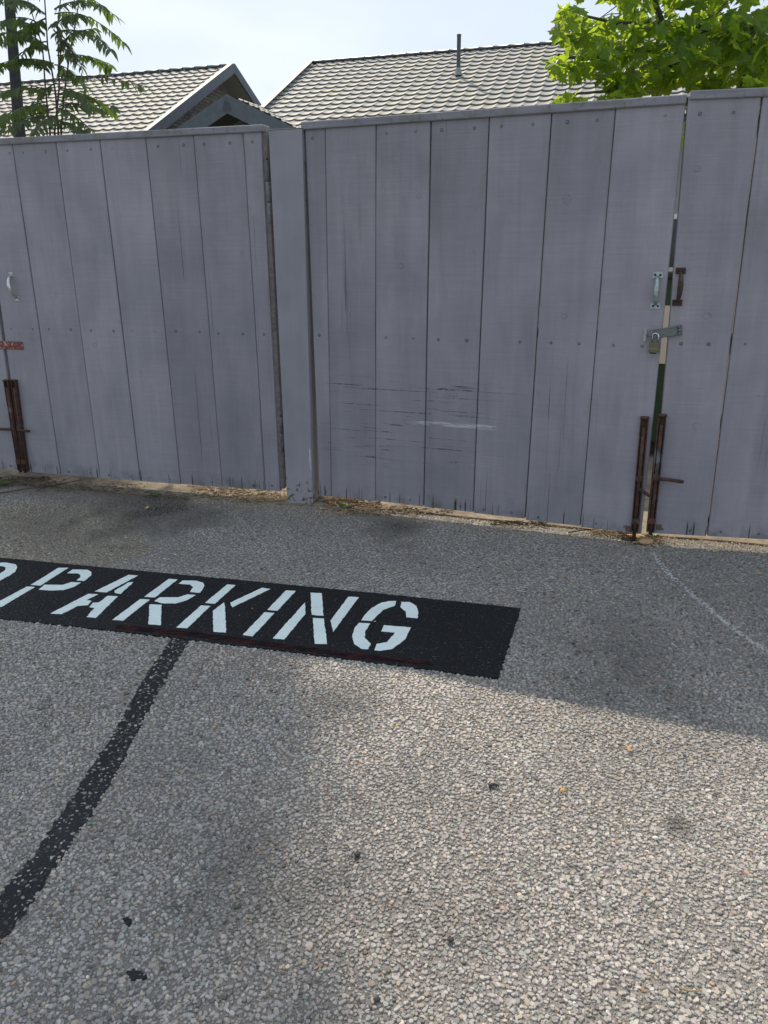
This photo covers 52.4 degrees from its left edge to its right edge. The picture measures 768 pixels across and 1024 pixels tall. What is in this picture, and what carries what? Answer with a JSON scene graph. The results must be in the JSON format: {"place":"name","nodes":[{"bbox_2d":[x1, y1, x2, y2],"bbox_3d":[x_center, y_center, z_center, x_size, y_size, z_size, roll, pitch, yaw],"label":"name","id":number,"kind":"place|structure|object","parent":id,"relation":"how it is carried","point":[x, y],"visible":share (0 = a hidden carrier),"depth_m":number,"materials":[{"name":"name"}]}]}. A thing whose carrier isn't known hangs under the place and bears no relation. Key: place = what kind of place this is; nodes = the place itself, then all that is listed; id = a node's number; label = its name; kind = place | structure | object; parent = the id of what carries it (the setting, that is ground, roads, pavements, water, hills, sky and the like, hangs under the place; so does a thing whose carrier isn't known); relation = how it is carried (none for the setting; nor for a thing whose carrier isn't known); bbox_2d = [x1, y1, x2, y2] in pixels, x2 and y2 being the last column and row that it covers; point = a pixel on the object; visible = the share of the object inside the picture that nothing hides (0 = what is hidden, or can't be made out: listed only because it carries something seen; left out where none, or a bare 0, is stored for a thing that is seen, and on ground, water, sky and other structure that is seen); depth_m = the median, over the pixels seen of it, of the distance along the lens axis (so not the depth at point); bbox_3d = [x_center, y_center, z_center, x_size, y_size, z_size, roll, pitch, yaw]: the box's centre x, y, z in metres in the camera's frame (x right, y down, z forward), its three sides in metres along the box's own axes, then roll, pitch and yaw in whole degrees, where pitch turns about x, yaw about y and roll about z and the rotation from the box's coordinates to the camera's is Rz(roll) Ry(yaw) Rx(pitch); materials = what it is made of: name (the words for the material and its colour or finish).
{"place":"outdoors","nodes":[
{"label":"outdoors","id":0,"kind":"place"},
{"bbox_2d":[0,485,767,1023],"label":"parking lot","id":1,"kind":"structure","parent":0,"point":[416,741],"depth_m":2.30,"materials":[{"name":"grey asphalt"}]},
{"bbox_2d":[0,480,8,485],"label":"weed","id":2,"kind":"object","parent":1,"relation":"on","point":[3,482],"visible":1,"depth_m":5.13,"materials":[{"name":"green plant"}]},
{"bbox_2d":[0,479,80,492],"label":"twig","id":3,"kind":"object","parent":1,"relation":"on","point":[33,487],"visible":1,"depth_m":5.02,"materials":[{"name":"wood"}]},
{"bbox_2d":[0,638,188,944],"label":"black line","id":4,"kind":"object","parent":1,"relation":"on","point":[43,859],"visible":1,"depth_m":2.16,"materials":[{"name":"paint"}]},
{"bbox_2d":[123,917,131,926],"bbox_3d":[-0.584,0.936,1.782,0.016,0.007,0.028,-13,22,-33],"label":"paint blotch","id":5,"kind":"object","parent":1,"relation":"on","point":[128,921],"visible":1,"depth_m":1.78,"materials":[{"name":"black paint"}]},
{"bbox_2d":[126,968,146,982],"bbox_3d":[-0.524,0.980,1.651,0.041,0.006,0.034,-6,19,-17],"label":"paint blotch","id":6,"kind":"object","parent":1,"relation":"on","point":[134,974],"visible":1,"depth_m":1.65,"materials":[{"name":"black paint"}]},
{"bbox_2d":[0,557,520,678],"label":"parking sign marking","id":7,"kind":"object","parent":1,"relation":"on","point":[458,637],"visible":1,"depth_m":3.27,"materials":[{"name":"black paint"}]},
{"bbox_2d":[338,503,352,507],"bbox_3d":[-0.231,-0.033,4.606,0.093,0.025,0.081,11,21,30],"label":"weed","id":8,"kind":"object","parent":1,"relation":"on","point":[341,505],"visible":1,"depth_m":4.62,"materials":[{"name":"green plant"}]},
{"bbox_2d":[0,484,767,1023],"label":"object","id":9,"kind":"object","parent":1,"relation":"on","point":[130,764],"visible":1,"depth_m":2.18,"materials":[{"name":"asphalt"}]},
{"bbox_2d":[373,996,380,1001],"bbox_3d":[-0.014,0.990,1.586,0.015,0.007,0.012,0,18,0],"label":"loose stone","id":10,"kind":"object","parent":9,"relation":"on","point":[377,999],"visible":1,"depth_m":1.58,"materials":[{"name":"grey stone"}]},
{"bbox_2d":[488,783,498,787],"bbox_3d":[0.312,0.776,2.217,0.032,0.013,0.013,-2,19,-5],"label":"twig","id":11,"kind":"object","parent":9,"relation":"on","point":[490,785],"visible":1,"depth_m":2.21,"materials":[{"name":"wood"}]},
{"bbox_2d":[679,987,702,991],"bbox_3d":[0.629,0.981,1.600,0.047,0.006,0.009,2,19,8],"label":"twig","id":12,"kind":"object","parent":9,"relation":"on","point":[684,989],"visible":1,"depth_m":1.60,"materials":[{"name":"wood"}]},
{"bbox_2d":[636,534,644,537],"bbox_3d":[1.342,0.133,4.100,0.060,0.031,0.056,15,24,38],"label":"loose stone","id":13,"kind":"object","parent":1,"relation":"on","point":[640,536],"visible":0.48,"depth_m":4.09,"materials":[{"name":"beige stone"}]},
{"bbox_2d":[638,537,652,544],"bbox_3d":[1.354,0.153,4.036,0.079,0.037,0.065,0,18,0],"label":"loose stone","id":14,"kind":"object","parent":1,"relation":"on","point":[646,541],"visible":1,"depth_m":4.02,"materials":[{"name":"beige stone"}]},
{"bbox_2d":[0,441,767,546],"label":"concrete pad","id":15,"kind":"object","parent":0,"point":[182,490],"visible":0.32,"depth_m":4.93,"materials":[{"name":"beige concrete"}]},
{"bbox_2d":[268,128,323,504],"bbox_3d":[-0.480,-1.028,4.462,0.194,2.088,0.172,6,19,18],"label":"gate post","id":16,"kind":"object","parent":15,"relation":"on","point":[287,147],"visible":0.75,"depth_m":4.35,"materials":[{"name":"paint"}]},
{"bbox_2d":[0,124,285,490],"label":"wooden gate","id":17,"kind":"structure","parent":16,"relation":"attached to","point":[138,298],"depth_m":4.63,"materials":[{"name":"paint"}]},
{"bbox_2d":[0,304,22,471],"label":"wooden gate","id":18,"kind":"structure","parent":17,"relation":"attached to","point":[10,457],"depth_m":5.13,"materials":[{"name":"wood"}]},
{"bbox_2d":[301,94,686,543],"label":"wooden gate","id":19,"kind":"structure","parent":16,"relation":"attached to","point":[443,244],"depth_m":3.98,"materials":[{"name":"paint"}]},
{"bbox_2d":[646,87,767,538],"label":"wooden gate","id":20,"kind":"structure","parent":19,"relation":"attached to","point":[703,454],"depth_m":3.66,"materials":[{"name":"paint"}]},
{"bbox_2d":[648,333,659,353],"bbox_3d":[1.286,-0.802,3.706,0.048,0.099,0.025,13,23,35],"label":"padlock","id":21,"kind":"object","parent":20,"relation":"hanging from","point":[654,348],"visible":1,"depth_m":3.70,"materials":[{"name":"gold metal"}]},
{"bbox_2d":[0,476,658,541],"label":"bark litter","id":22,"kind":"object","parent":15,"relation":"on","point":[506,522],"visible":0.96,"depth_m":4.82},
{"bbox_2d":[340,503,381,512],"bbox_3d":[-0.139,-0.029,4.618,0.282,0.014,0.026,-11,21,-29],"label":"twig","id":23,"kind":"object","parent":15,"relation":"on","point":[357,506],"visible":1,"depth_m":4.61,"materials":[{"name":"wood"}]},
{"bbox_2d":[187,485,665,543],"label":"straw litter","id":24,"kind":"object","parent":15,"relation":"on","point":[351,500],"visible":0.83,"depth_m":4.72,"materials":[{"name":"straw"},{"name":"dry grass"}]},
{"bbox_2d":[192,494,767,551],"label":"sand grit","id":25,"kind":"object","parent":15,"relation":"on","point":[679,540],"visible":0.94,"depth_m":4.12,"materials":[{"name":"beige sand"}]},
{"bbox_2d":[535,267,738,440],"bbox_3d":[1.777,-1.182,5.984,1.860,1.299,1.300,4,19,13],"label":"dumpster","id":26,"kind":"object","parent":15,"relation":"on","point":[659,392],"depth_m":5.41,"materials":[{"name":"green paint"}]},
{"bbox_2d":[0,0,767,104],"label":"sky","id":27,"kind":"structure","parent":0,"point":[268,41],"materials":[{"name":"white"}]},
{"label":"ground","id":28,"kind":"structure","parent":0,"visible":0},
{"bbox_2d":[4,1,25,136],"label":"tall tree","id":29,"kind":"object","parent":28,"relation":"on","point":[15,78],"visible":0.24,"depth_m":9.02,"materials":[{"name":"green plant"}]},
{"bbox_2d":[0,0,153,136],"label":"sapling","id":30,"kind":"object","parent":28,"relation":"on","point":[24,34],"visible":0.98,"depth_m":5.83,"materials":[{"name":"green plant"}]},
{"bbox_2d":[0,63,260,137],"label":"tiled house","id":31,"kind":"structure","parent":28,"relation":"on","point":[180,96],"depth_m":21.27,"materials":[{"name":"tile"}]},
{"bbox_2d":[176,94,296,128],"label":"roof gable","id":32,"kind":"structure","parent":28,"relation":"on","point":[227,110],"depth_m":18.39,"materials":[{"name":"grey wood"}]},
{"bbox_2d":[241,33,767,266],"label":"tiled house","id":33,"kind":"structure","parent":28,"relation":"on","point":[478,77],"depth_m":19.27,"materials":[{"name":"tile"}]},
{"bbox_2d":[669,214,676,266],"bbox_3d":[6.577,-5.645,16.581,1.543,1.300,0.519,0,18,0],"label":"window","id":34,"kind":"structure","parent":33,"relation":"in","point":[675,215],"depth_m":16.69,"materials":[{"name":"glass"}]},
{"bbox_2d":[542,0,767,148],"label":"broadleaf tree","id":35,"kind":"object","parent":28,"relation":"on","point":[697,45],"visible":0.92,"depth_m":5.14,"materials":[{"name":"green plant"}]}
]}

